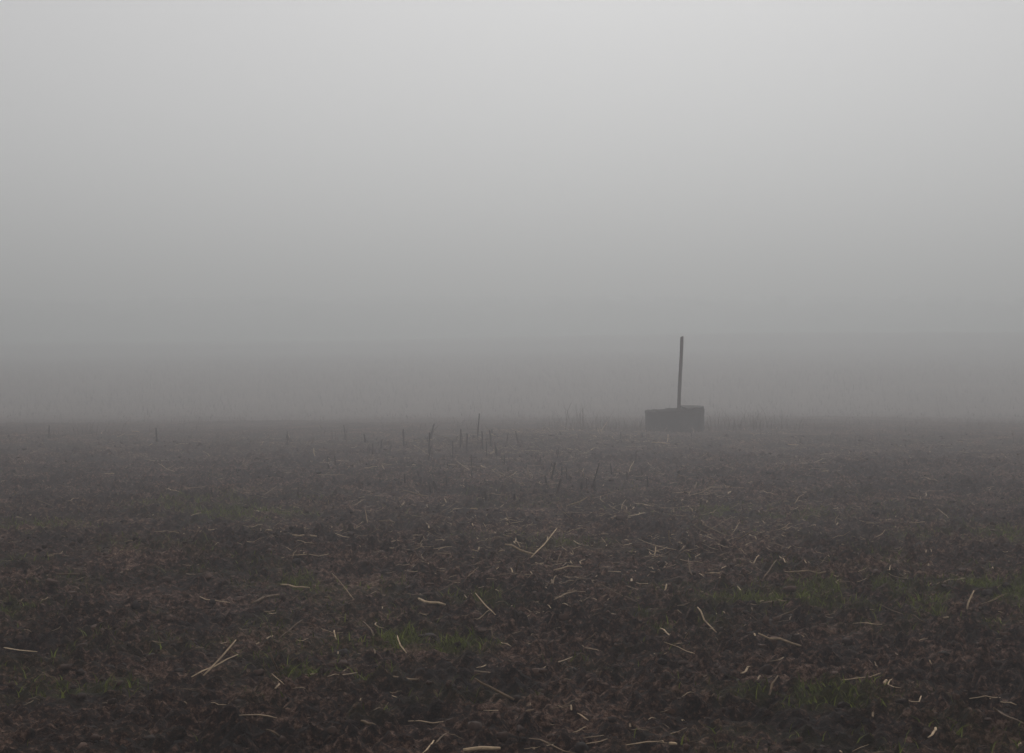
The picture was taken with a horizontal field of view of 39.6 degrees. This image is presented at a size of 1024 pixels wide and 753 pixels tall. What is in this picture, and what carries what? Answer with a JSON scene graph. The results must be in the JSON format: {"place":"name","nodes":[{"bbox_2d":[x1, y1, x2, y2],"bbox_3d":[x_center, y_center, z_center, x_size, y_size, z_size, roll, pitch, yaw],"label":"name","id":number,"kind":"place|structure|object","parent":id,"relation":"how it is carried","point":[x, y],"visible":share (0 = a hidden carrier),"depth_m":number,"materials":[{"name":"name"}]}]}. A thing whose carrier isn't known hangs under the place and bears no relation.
{"place":"outdoors","nodes":[
{"label":"outdoors","id":0,"kind":"place"},
{"bbox_2d":[0,332,1023,752],"bbox_3d":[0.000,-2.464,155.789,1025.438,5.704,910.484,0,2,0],"label":"ploughed field ground","id":1,"kind":"structure","parent":0,"point":[28,722],"depth_m":10.62,"materials":[{"name":"soil"}]},
{"bbox_2d":[48,423,705,507],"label":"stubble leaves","id":2,"kind":"object","parent":1,"relation":"on","point":[49,434],"visible":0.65,"depth_m":19.01,"materials":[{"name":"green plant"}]},
{"bbox_2d":[48,413,721,505],"bbox_3d":[-1.956,0.942,18.559,11.107,0.551,10.481,0,2,0],"label":"corn stubble","id":3,"kind":"object","parent":1,"relation":"on","point":[514,495],"visible":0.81,"depth_m":18.29,"materials":[{"name":"beige plant"}]},
{"bbox_2d":[0,334,1023,422],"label":"distant stubble","id":4,"kind":"object","parent":1,"relation":"on","point":[442,345],"visible":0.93,"depth_m":70.00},
{"bbox_2d":[0,433,1023,752],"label":"soil clods","id":5,"kind":"object","parent":1,"relation":"on","point":[580,745],"visible":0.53,"depth_m":9.09,"materials":[{"name":"brown soil"}]},
{"bbox_2d":[0,464,1023,752],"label":"green grass patches","id":6,"kind":"object","parent":1,"relation":"on","point":[744,598],"depth_m":8.58,"materials":[{"name":"plant"}]},
{"bbox_2d":[0,422,1023,752],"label":"corn straw litter","id":7,"kind":"object","parent":1,"relation":"on","point":[426,552],"visible":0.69,"depth_m":10.89,"materials":[{"name":"beige plant"}]},
{"bbox_2d":[0,401,1023,452],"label":"dry grass tufts","id":8,"kind":"object","parent":1,"relation":"on","point":[754,426],"visible":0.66,"depth_m":25.84,"materials":[{"name":"beige plant"}]},
{"bbox_2d":[645,405,704,431],"bbox_3d":[2.980,0.946,26.036,1.094,0.808,1.090,0,2,0],"label":"concrete well ring","id":9,"kind":"object","parent":1,"relation":"on","point":[686,417],"visible":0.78,"depth_m":25.58,"materials":[{"name":"grey concrete"}]},
{"bbox_2d":[677,336,682,410],"bbox_3d":[3.075,0.272,26.116,0.135,2.031,0.063,0,2,0],"label":"wooden marker post","id":10,"kind":"object","parent":9,"relation":"in","point":[680,376],"visible":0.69,"depth_m":26.08,"materials":[{"name":"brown wood"}]},
{"bbox_2d":[0,0,1023,340],"label":"sky","id":11,"kind":"structure","parent":0,"point":[171,170],"materials":[{"name":"grey"}]}
]}

